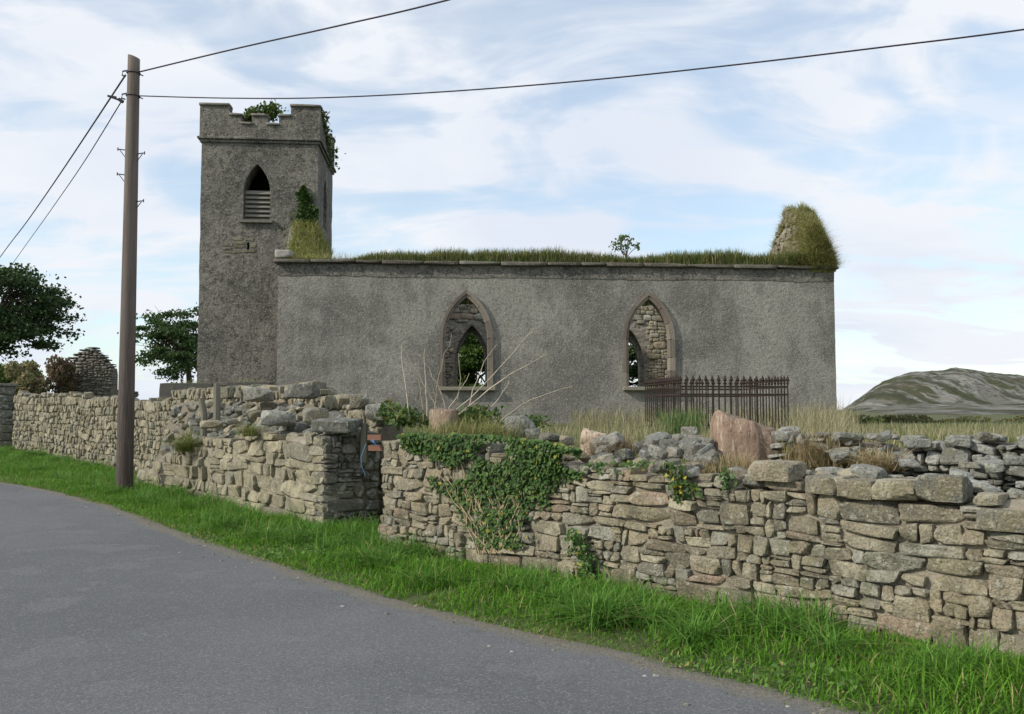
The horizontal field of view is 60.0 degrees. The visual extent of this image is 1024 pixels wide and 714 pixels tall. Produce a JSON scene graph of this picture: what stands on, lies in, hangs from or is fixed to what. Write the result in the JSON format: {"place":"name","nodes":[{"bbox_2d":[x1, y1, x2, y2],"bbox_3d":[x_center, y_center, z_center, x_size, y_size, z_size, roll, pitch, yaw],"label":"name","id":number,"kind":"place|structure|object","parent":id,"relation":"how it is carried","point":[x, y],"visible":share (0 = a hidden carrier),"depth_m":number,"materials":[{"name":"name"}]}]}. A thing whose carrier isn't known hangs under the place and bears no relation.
{"place":"outdoors","nodes":[
{"label":"outdoors","id":0,"kind":"place"},
{"bbox_2d":[157,402,312,459],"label":"earth bank","id":1,"kind":"structure","parent":0,"point":[171,425],"depth_m":18.95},
{"bbox_2d":[200,420,222,428],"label":"loose stone","id":2,"kind":"object","parent":1,"relation":"on","point":[206,424],"visible":1,"depth_m":14.94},
{"bbox_2d":[247,410,261,422],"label":"loose stone","id":3,"kind":"object","parent":1,"relation":"on","point":[253,416],"visible":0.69,"depth_m":15.71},
{"bbox_2d":[243,387,273,401],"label":"loose stone","id":4,"kind":"object","parent":1,"relation":"on","point":[254,394],"visible":1,"depth_m":15.42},
{"bbox_2d":[286,421,307,432],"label":"loose stone","id":5,"kind":"object","parent":1,"relation":"on","point":[300,426],"visible":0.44,"depth_m":13.63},
{"bbox_2d":[280,218,370,263],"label":"stub grass","id":6,"kind":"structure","parent":0,"point":[312,249],"depth_m":26.58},
{"bbox_2d":[350,393,368,408],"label":"loose stone","id":7,"kind":"object","parent":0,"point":[359,401],"visible":0.95,"depth_m":13.09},
{"bbox_2d":[0,482,871,713],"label":"road","id":8,"kind":"structure","parent":0,"point":[102,611],"depth_m":5.91,"materials":[{"name":"asphalt"}]},
{"bbox_2d":[1,483,857,713],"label":"roadside grit","id":9,"kind":"object","parent":8,"relation":"on","point":[688,704],"visible":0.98,"depth_m":6.62,"materials":[{"name":"gravel"}]},
{"bbox_2d":[0,411,1023,713],"bbox_3d":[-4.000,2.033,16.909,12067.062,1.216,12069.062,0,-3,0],"label":"ground","id":10,"kind":"structure","parent":0,"point":[618,641],"depth_m":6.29,"materials":[{"name":"plant"}]},
{"bbox_2d":[0,383,17,447],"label":"gate pier","id":11,"kind":"structure","parent":10,"relation":"on","point":[7,407],"depth_m":31.10,"materials":[{"name":"stone"}]},
{"bbox_2d":[0,359,42,395],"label":"green bush","id":12,"kind":"object","parent":10,"relation":"on","point":[3,379],"visible":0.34,"depth_m":33.78,"materials":[{"name":"green plant"}]},
{"bbox_2d":[2,360,51,395],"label":"dead bush","id":13,"kind":"object","parent":10,"relation":"on","point":[27,379],"visible":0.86,"depth_m":32.17,"materials":[{"name":"plant"}]},
{"bbox_2d":[0,262,86,361],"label":"broadleaf tree","id":14,"kind":"object","parent":10,"relation":"on","point":[21,320],"visible":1,"depth_m":39.93,"materials":[{"name":"green plant"}]},
{"bbox_2d":[35,354,78,393],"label":"dead bush","id":15,"kind":"object","parent":10,"relation":"on","point":[59,371],"visible":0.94,"depth_m":32.73,"materials":[{"name":"brown plant"}]},
{"bbox_2d":[56,347,138,398],"bbox_3d":[-16.093,1.290,34.450,2.354,3.228,2.166,0,-3,0],"label":"ruined hut","id":16,"kind":"object","parent":10,"relation":"on","point":[95,371],"visible":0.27,"depth_m":33.51,"materials":[{"name":"stone"}]},
{"bbox_2d":[107,54,144,490],"bbox_3d":[-7.520,-1.510,17.120,0.780,8.829,0.316,0,-3,0],"label":"utility pole","id":17,"kind":"object","parent":10,"relation":"on","point":[125,431],"visible":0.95,"depth_m":17.02,"materials":[{"name":"brown wood"}]},
{"bbox_2d":[0,74,125,256],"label":"overhead cable","id":18,"kind":"object","parent":17,"relation":"attached to","point":[118,85],"visible":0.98,"depth_m":23.10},
{"bbox_2d":[10,102,120,266],"bbox_3d":[-20.679,-3.325,36.444,0.654,1.763,46.384,2,-4,-35],"label":"overhead cable","id":19,"kind":"object","parent":17,"relation":"attached to","point":[75,174],"visible":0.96,"depth_m":22.26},
{"bbox_2d":[139,0,449,71],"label":"overhead cable","id":20,"kind":"object","parent":17,"relation":"attached to","point":[300,34],"visible":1,"depth_m":15.56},
{"bbox_2d":[139,29,1023,98],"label":"overhead cable","id":21,"kind":"object","parent":17,"relation":"attached to","point":[615,77],"visible":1,"depth_m":13.39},
{"bbox_2d":[117,302,198,382],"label":"broadleaf tree","id":22,"kind":"object","parent":10,"relation":"on","point":[179,356],"visible":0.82,"depth_m":45.21,"materials":[{"name":"green plant"}]},
{"bbox_2d":[159,383,213,396],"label":"plinth wall","id":23,"kind":"structure","parent":10,"relation":"on","point":[165,389],"depth_m":23.35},
{"bbox_2d":[12,381,402,516],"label":"stone wall","id":24,"kind":"structure","parent":10,"relation":"on","point":[77,424],"depth_m":24.31,"materials":[{"name":"stone"}]},
{"bbox_2d":[198,398,207,435],"bbox_3d":[-5.501,1.068,15.764,0.173,0.684,0.120,0,-3,0],"label":"fence post","id":25,"kind":"object","parent":24,"relation":"on","point":[203,411],"visible":0.81,"depth_m":15.72,"materials":[{"name":"grey wood"}]},
{"bbox_2d":[284,384,320,398],"bbox_3d":[-3.357,0.558,14.192,0.530,0.225,0.417,2,-7,9],"label":"loose stone","id":26,"kind":"object","parent":24,"relation":"on","point":[302,391],"visible":1,"depth_m":14.00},
{"bbox_2d":[365,403,382,420],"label":"loose stone","id":27,"kind":"object","parent":24,"relation":"on","point":[371,411],"visible":0.5,"depth_m":13.05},
{"bbox_2d":[222,382,273,385],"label":"plinth wall","id":28,"kind":"structure","parent":10,"relation":"on","point":[244,383],"depth_m":23.15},
{"bbox_2d":[135,431,380,525],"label":"stone wall","id":29,"kind":"structure","parent":10,"relation":"on","point":[320,476],"depth_m":12.77,"materials":[{"name":"stone"}]},
{"bbox_2d":[128,423,212,451],"bbox_3d":[-5.780,1.397,15.625,3.451,0.576,3.465,-2,-4,31],"label":"grass tussock","id":30,"kind":"object","parent":29,"relation":"on","point":[186,445],"depth_m":15.83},
{"bbox_2d":[213,383,220,430],"bbox_3d":[-5.183,0.878,15.576,0.125,0.837,0.120,-1,-4,22],"label":"fence post","id":31,"kind":"object","parent":29,"relation":"on","point":[216,403],"visible":1,"depth_m":15.53,"materials":[{"name":"grey wood"}]},
{"bbox_2d":[232,421,277,436],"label":"grass tussock","id":32,"kind":"object","parent":29,"relation":"on","point":[247,431],"depth_m":13.51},
{"bbox_2d":[259,410,295,426],"bbox_3d":[-3.521,0.929,13.371,0.540,0.224,0.424,5,-1,-15],"label":"loose stone","id":33,"kind":"object","parent":29,"relation":"on","point":[276,418],"visible":1,"depth_m":13.20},
{"bbox_2d":[302,407,328,424],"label":"loose stone","id":34,"kind":"object","parent":29,"relation":"on","point":[309,414],"visible":0.66,"depth_m":12.64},
{"bbox_2d":[311,418,362,432],"bbox_3d":[-2.377,0.928,12.067,0.596,0.173,0.473,0,1,16],"label":"loose stone","id":35,"kind":"object","parent":29,"relation":"on","point":[339,425],"visible":1,"depth_m":11.87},
{"bbox_2d":[360,423,367,462],"bbox_3d":[-2.029,1.174,12.153,0.098,0.538,0.093,1,-4,-22],"label":"fence post","id":36,"kind":"object","parent":29,"relation":"on","point":[363,434],"visible":0.95,"depth_m":12.12,"materials":[{"name":"grey wood"}]},
{"bbox_2d":[361,435,382,473],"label":"broken gate","id":37,"kind":"structure","parent":10,"relation":"on","point":[375,446],"depth_m":11.54,"materials":[{"name":"brown wood"}]},
{"bbox_2d":[3,454,857,696],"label":"verge weeds","id":38,"kind":"object","parent":10,"relation":"on","point":[767,677],"visible":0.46,"depth_m":5.50,"materials":[{"name":"green plant"}]},
{"bbox_2d":[427,408,458,438],"bbox_3d":[-0.915,0.904,11.766,0.455,0.453,0.416,0,-3,0],"label":"tree stump","id":39,"kind":"object","parent":10,"relation":"on","point":[439,416],"visible":0.53,"depth_m":11.65,"materials":[{"name":"stone"}]},
{"bbox_2d":[458,338,478,386],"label":"green bush","id":40,"kind":"object","parent":10,"relation":"on","point":[472,376],"visible":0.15,"depth_m":36.06,"materials":[{"name":"green plant"}]},
{"bbox_2d":[394,409,548,450],"bbox_3d":[-0.424,0.863,10.690,2.310,0.516,2.353,0,-3,0],"label":"grass tussock","id":41,"kind":"object","parent":10,"relation":"on","point":[471,428],"depth_m":10.54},
{"bbox_2d":[504,415,534,438],"bbox_3d":[0.093,0.867,10.967,0.374,0.289,0.292,-3,-3,-9],"label":"loose stone","id":42,"kind":"object","parent":41,"relation":"on","point":[526,422],"visible":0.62,"depth_m":10.84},
{"bbox_2d":[458,333,484,386],"bbox_3d":[-1.580,0.480,36.934,6.890,5.062,5.045,0,-3,0],"label":"broadleaf tree","id":43,"kind":"object","parent":10,"relation":"on","point":[471,358],"visible":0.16,"depth_m":35.45,"materials":[{"name":"green plant"}]},
{"bbox_2d":[373,328,571,429],"bbox_3d":[-0.630,0.308,12.252,2.466,1.403,2.311,1,-4,-18],"label":"bramble bush","id":44,"kind":"object","parent":10,"relation":"on","point":[391,413],"visible":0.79,"depth_m":11.94,"materials":[{"name":"green plant"}]},
{"bbox_2d":[197,102,838,425],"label":"ruined church","id":45,"kind":"structure","parent":10,"relation":"on","point":[340,326],"depth_m":25.97,"materials":[{"name":"stone"}]},
{"bbox_2d":[243,99,288,121],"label":"parapet shrub","id":46,"kind":"object","parent":45,"relation":"on","point":[272,110],"visible":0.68,"depth_m":27.94,"materials":[{"name":"green plant"}]},
{"bbox_2d":[275,185,318,235],"bbox_3d":[-6.584,-4.494,27.244,1.335,1.666,0.386,0,-3,0],"label":"ivy plant","id":47,"kind":"object","parent":45,"relation":"attached to","point":[306,210],"visible":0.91,"depth_m":27.25,"materials":[{"name":"green plant"}]},
{"bbox_2d":[321,108,345,170],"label":"parapet shrub","id":48,"kind":"object","parent":45,"relation":"on","point":[331,150],"visible":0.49,"depth_m":29.04,"materials":[{"name":"green plant"}]},
{"bbox_2d":[439,290,495,390],"bbox_3d":[-1.290,-0.476,25.531,1.618,2.894,0.490,0,-3,-4],"label":"window frame","id":49,"kind":"structure","parent":45,"relation":"in","point":[470,296],"depth_m":25.42,"materials":[{"name":"stone"}]},
{"bbox_2d":[311,245,833,265],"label":"wall head grass","id":50,"kind":"structure","parent":45,"relation":"on","point":[726,256],"depth_m":25.91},
{"bbox_2d":[608,234,639,256],"bbox_3d":[3.349,-3.311,26.418,0.954,0.709,0.438,0,-3,0],"label":"sapling","id":51,"kind":"object","parent":50,"relation":"on","point":[622,237],"visible":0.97,"depth_m":26.38,"materials":[{"name":"green plant"}]},
{"bbox_2d":[622,292,676,390],"bbox_3d":[4.009,-0.456,25.929,1.624,2.882,0.490,0,-3,-4],"label":"window frame","id":52,"kind":"structure","parent":45,"relation":"in","point":[649,297],"depth_m":25.84,"materials":[{"name":"stone"}]},
{"bbox_2d":[766,201,846,272],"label":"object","id":53,"kind":"structure","parent":45,"relation":"on","point":[813,240],"depth_m":26.34,"materials":[{"name":"plant"}]},
{"bbox_2d":[559,435,573,444],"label":"loose stone","id":54,"kind":"object","parent":10,"relation":"on","point":[563,439],"visible":0.9,"depth_m":9.91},
{"bbox_2d":[578,428,593,461],"bbox_3d":[0.872,0.999,9.560,0.376,0.469,0.420,0,-3,0],"label":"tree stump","id":55,"kind":"object","parent":10,"relation":"on","point":[587,443],"visible":0.15,"depth_m":9.42,"materials":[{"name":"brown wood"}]},
{"bbox_2d":[580,429,621,443],"bbox_3d":[0.954,0.858,9.410,0.450,0.188,0.170,-2,-4,29],"label":"boulder","id":56,"kind":"object","parent":55,"relation":"on","point":[585,435],"visible":0.27,"depth_m":9.43,"materials":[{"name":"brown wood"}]},
{"bbox_2d":[568,431,644,455],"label":"grass tussock","id":57,"kind":"object","parent":10,"relation":"on","point":[623,445],"depth_m":9.00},
{"bbox_2d":[627,339,637,386],"bbox_3d":[4.244,0.847,36.715,6.515,4.305,5.440,2,-4,-27],"label":"broadleaf tree","id":58,"kind":"object","parent":10,"relation":"on","point":[633,372],"visible":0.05,"depth_m":35.27,"materials":[{"name":"green plant"}]},
{"bbox_2d":[378,439,1023,658],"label":"stone wall","id":59,"kind":"structure","parent":10,"relation":"on","point":[926,553],"depth_m":6.81,"materials":[{"name":"stone"}]},
{"bbox_2d":[396,432,654,553],"bbox_3d":[-0.030,1.367,8.715,3.402,1.233,0.183,-3,-5,44],"label":"ivy plant","id":60,"kind":"object","parent":59,"relation":"attached to","point":[534,457],"visible":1,"depth_m":8.84,"materials":[{"name":"green plant"}]},
{"bbox_2d":[525,428,539,438],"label":"loose stone","id":61,"kind":"object","parent":59,"relation":"on","point":[529,433],"visible":0.94,"depth_m":10.51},
{"bbox_2d":[539,433,559,441],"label":"loose stone","id":62,"kind":"object","parent":59,"relation":"on","point":[551,437],"visible":0.88,"depth_m":10.09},
{"bbox_2d":[560,527,603,581],"bbox_3d":[0.660,1.809,7.992,0.497,0.483,0.201,-3,-5,44],"label":"climbing plant","id":63,"kind":"object","parent":59,"relation":"attached to","point":[574,538],"visible":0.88,"depth_m":8.00,"materials":[{"name":"green plant"}]},
{"bbox_2d":[595,445,613,454],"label":"loose stone","id":64,"kind":"object","parent":59,"relation":"on","point":[603,447],"visible":0.39,"depth_m":8.93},
{"bbox_2d":[589,435,608,453],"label":"loose stone","id":65,"kind":"object","parent":64,"relation":"on","point":[596,441],"visible":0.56,"depth_m":9.05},
{"bbox_2d":[598,431,622,444],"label":"loose stone","id":66,"kind":"object","parent":59,"relation":"on","point":[609,437],"visible":0.58,"depth_m":9.04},
{"bbox_2d":[613,449,634,461],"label":"loose stone","id":67,"kind":"object","parent":59,"relation":"on","point":[626,454],"visible":0.7,"depth_m":8.79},
{"bbox_2d":[638,447,656,460],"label":"loose stone","id":68,"kind":"object","parent":59,"relation":"on","point":[643,453],"visible":0.38,"depth_m":8.65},
{"bbox_2d":[654,449,668,459],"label":"loose stone","id":69,"kind":"object","parent":59,"relation":"on","point":[662,454],"visible":0.56,"depth_m":8.55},
{"bbox_2d":[653,458,680,471],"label":"loose stone","id":70,"kind":"object","parent":59,"relation":"on","point":[658,464],"visible":0.6,"depth_m":7.87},
{"bbox_2d":[666,447,683,458],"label":"loose stone","id":71,"kind":"object","parent":59,"relation":"on","point":[675,452],"visible":0.59,"depth_m":8.52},
{"bbox_2d":[659,459,702,504],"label":"ivy plant","id":72,"kind":"object","parent":59,"relation":"attached to","point":[685,484],"visible":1,"depth_m":7.41,"materials":[{"name":"green plant"}]},
{"bbox_2d":[681,427,697,434],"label":"loose stone","id":73,"kind":"object","parent":59,"relation":"on","point":[690,430],"visible":0.56,"depth_m":9.42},
{"bbox_2d":[685,466,700,478],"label":"loose stone","id":74,"kind":"object","parent":59,"relation":"on","point":[694,471],"visible":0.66,"depth_m":7.50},
{"bbox_2d":[683,444,716,459],"bbox_3d":[1.783,0.912,8.476,0.292,0.156,0.237,-7,-13,-30],"label":"loose stone","id":75,"kind":"object","parent":59,"relation":"on","point":[692,449],"visible":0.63,"depth_m":8.36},
{"bbox_2d":[684,443,714,454],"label":"loose stone","id":76,"kind":"object","parent":75,"relation":"on","point":[708,447],"visible":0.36,"depth_m":8.35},
{"bbox_2d":[678,436,701,451],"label":"loose stone","id":77,"kind":"object","parent":76,"relation":"on","point":[686,442],"visible":0.58,"depth_m":8.52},
{"bbox_2d":[693,449,720,467],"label":"loose stone","id":78,"kind":"object","parent":59,"relation":"on","point":[712,453],"visible":0.57,"depth_m":8.27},
{"bbox_2d":[718,467,736,490],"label":"climbing plant","id":79,"kind":"object","parent":59,"relation":"attached to","point":[727,479],"visible":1,"depth_m":7.12,"materials":[{"name":"green plant"}]},
{"bbox_2d":[727,466,747,479],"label":"loose stone","id":80,"kind":"object","parent":59,"relation":"on","point":[741,472],"visible":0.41,"depth_m":7.49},
{"bbox_2d":[742,476,768,488],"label":"loose stone","id":81,"kind":"object","parent":59,"relation":"on","point":[748,483],"visible":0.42,"depth_m":7.06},
{"bbox_2d":[829,451,848,460],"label":"loose stone","id":82,"kind":"object","parent":59,"relation":"on","point":[840,455],"visible":0.95,"depth_m":7.36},
{"bbox_2d":[898,459,920,467],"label":"loose stone","id":83,"kind":"object","parent":59,"relation":"on","point":[909,463],"visible":0.99,"depth_m":6.84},
{"bbox_2d":[949,468,973,478],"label":"loose stone","id":84,"kind":"object","parent":59,"relation":"on","point":[958,472],"visible":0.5,"depth_m":6.46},
{"bbox_2d":[970,479,1003,493],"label":"loose stone","id":85,"kind":"object","parent":59,"relation":"on","point":[991,488],"visible":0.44,"depth_m":6.12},
{"bbox_2d":[974,459,1009,473],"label":"loose stone","id":86,"kind":"object","parent":59,"relation":"on","point":[991,466],"visible":0.84,"depth_m":6.55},
{"bbox_2d":[1003,456,1023,465],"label":"loose stone","id":87,"kind":"object","parent":59,"relation":"on","point":[1013,460],"visible":1,"depth_m":6.46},
{"bbox_2d":[1006,488,1023,498],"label":"loose stone","id":88,"kind":"object","parent":59,"relation":"on","point":[1014,493],"visible":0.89,"depth_m":5.93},
{"bbox_2d":[644,375,789,429],"bbox_3d":[4.381,1.044,19.308,2.398,1.215,2.426,1,-3,-9],"label":"grave railing","id":89,"kind":"object","parent":10,"relation":"on","point":[663,382],"visible":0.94,"depth_m":18.69,"materials":[{"name":"metal"}]},
{"bbox_2d":[709,410,777,472],"bbox_3d":[2.290,0.889,8.672,0.751,0.747,0.634,0,-3,0],"label":"boulder","id":90,"kind":"object","parent":10,"relation":"on","point":[730,432],"visible":0.48,"depth_m":8.45,"materials":[{"name":"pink stone"}]},
{"bbox_2d":[855,416,883,423],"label":"gorse bush","id":91,"kind":"object","parent":10,"relation":"on","point":[876,418],"visible":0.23,"depth_m":26.70,"materials":[{"name":"green plant"}]},
{"bbox_2d":[850,414,926,422],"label":"scrub bush","id":92,"kind":"object","parent":10,"relation":"on","point":[898,419],"visible":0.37,"depth_m":30.87,"materials":[{"name":"green plant"}]},
{"bbox_2d":[768,431,1023,498],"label":"dry stone wall","id":93,"kind":"structure","parent":10,"relation":"on","point":[1004,481],"depth_m":7.16,"materials":[{"name":"stone"}]},
{"bbox_2d":[704,448,771,472],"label":"grass tussock","id":94,"kind":"object","parent":93,"relation":"on","point":[743,463],"depth_m":7.89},
{"bbox_2d":[756,421,873,468],"bbox_3d":[2.732,0.764,7.955,1.563,0.434,1.753,1,-4,-24],"label":"grass tussock","id":95,"kind":"object","parent":93,"relation":"on","point":[809,450],"depth_m":7.72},
{"bbox_2d":[824,447,851,456],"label":"loose stone","id":96,"kind":"object","parent":93,"relation":"on","point":[841,449],"visible":0.51,"depth_m":7.50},
{"bbox_2d":[832,432,863,442],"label":"loose stone","id":97,"kind":"object","parent":93,"relation":"on","point":[845,436],"visible":0.97,"depth_m":7.58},
{"bbox_2d":[863,433,882,440],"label":"loose stone","id":98,"kind":"object","parent":93,"relation":"on","point":[873,436],"visible":1,"depth_m":7.46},
{"bbox_2d":[820,440,950,471],"bbox_3d":[2.917,0.788,7.166,1.210,0.264,1.286,1,-4,-14],"label":"grass tussock","id":99,"kind":"object","parent":93,"relation":"on","point":[884,463],"depth_m":7.10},
{"bbox_2d":[891,454,919,469],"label":"loose stone","id":100,"kind":"object","parent":93,"relation":"on","point":[912,457],"visible":0.43,"depth_m":7.03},
{"bbox_2d":[902,439,931,448],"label":"loose stone","id":101,"kind":"object","parent":93,"relation":"on","point":[918,443],"visible":0.99,"depth_m":7.20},
{"bbox_2d":[950,438,972,448],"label":"loose stone","id":102,"kind":"object","parent":93,"relation":"on","point":[960,443],"visible":0.96,"depth_m":6.98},
{"bbox_2d":[973,432,999,443],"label":"loose stone","id":103,"kind":"object","parent":93,"relation":"on","point":[987,438],"visible":0.9,"depth_m":6.96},
{"bbox_2d":[903,414,947,422],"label":"scrub bush","id":104,"kind":"object","parent":10,"relation":"on","point":[926,417],"visible":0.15,"depth_m":31.41,"materials":[{"name":"green plant"}]},
{"bbox_2d":[958,415,1021,421],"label":"scrub bush","id":105,"kind":"object","parent":10,"relation":"on","point":[988,418],"visible":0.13,"depth_m":33.32,"materials":[{"name":"green plant"}]},
{"bbox_2d":[0,0,1023,409],"label":"sky","id":106,"kind":"structure","parent":0,"point":[914,153],"materials":[{"name":"blue"}]},
{"bbox_2d":[403,420,1023,473],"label":"churchyard grass","id":107,"kind":"structure","parent":0,"point":[887,427],"depth_m":17.96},
{"bbox_2d":[518,395,1023,478],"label":"dry grass","id":108,"kind":"structure","parent":0,"point":[700,423],"depth_m":14.47,"materials":[{"name":"plant"}]},
{"bbox_2d":[840,367,1023,416],"bbox_3d":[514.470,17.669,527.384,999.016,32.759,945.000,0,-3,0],"label":"hill","id":109,"kind":"structure","parent":0,"point":[955,391],"depth_m":502.26,"materials":[{"name":"plant"}]},
{"bbox_2d":[958,461,981,468],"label":"loose stone","id":110,"kind":"object","parent":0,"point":[968,465],"visible":1,"depth_m":6.56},
{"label":"loose stone","id":111,"kind":"object","parent":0,"visible":0},
{"bbox_2d":[648,444,663,460],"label":"loose stone","id":112,"kind":"object","parent":111,"relation":"on","point":[653,450],"visible":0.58,"depth_m":8.61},
{"bbox_2d":[644,432,668,444],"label":"loose stone","id":113,"kind":"object","parent":112,"relation":"on","point":[653,438],"visible":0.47,"depth_m":8.79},
{"bbox_2d":[659,438,678,449],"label":"loose stone","id":114,"kind":"object","parent":112,"relation":"on","point":[664,444],"visible":0.59,"depth_m":8.59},
{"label":"loose stone","id":115,"kind":"object","parent":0,"visible":0},
{"bbox_2d":[849,464,888,478],"bbox_3d":[2.703,0.883,6.713,0.189,0.115,0.248,1,4,-31],"label":"loose stone","id":116,"kind":"object","parent":115,"relation":"on","point":[867,471],"visible":0.74,"depth_m":6.64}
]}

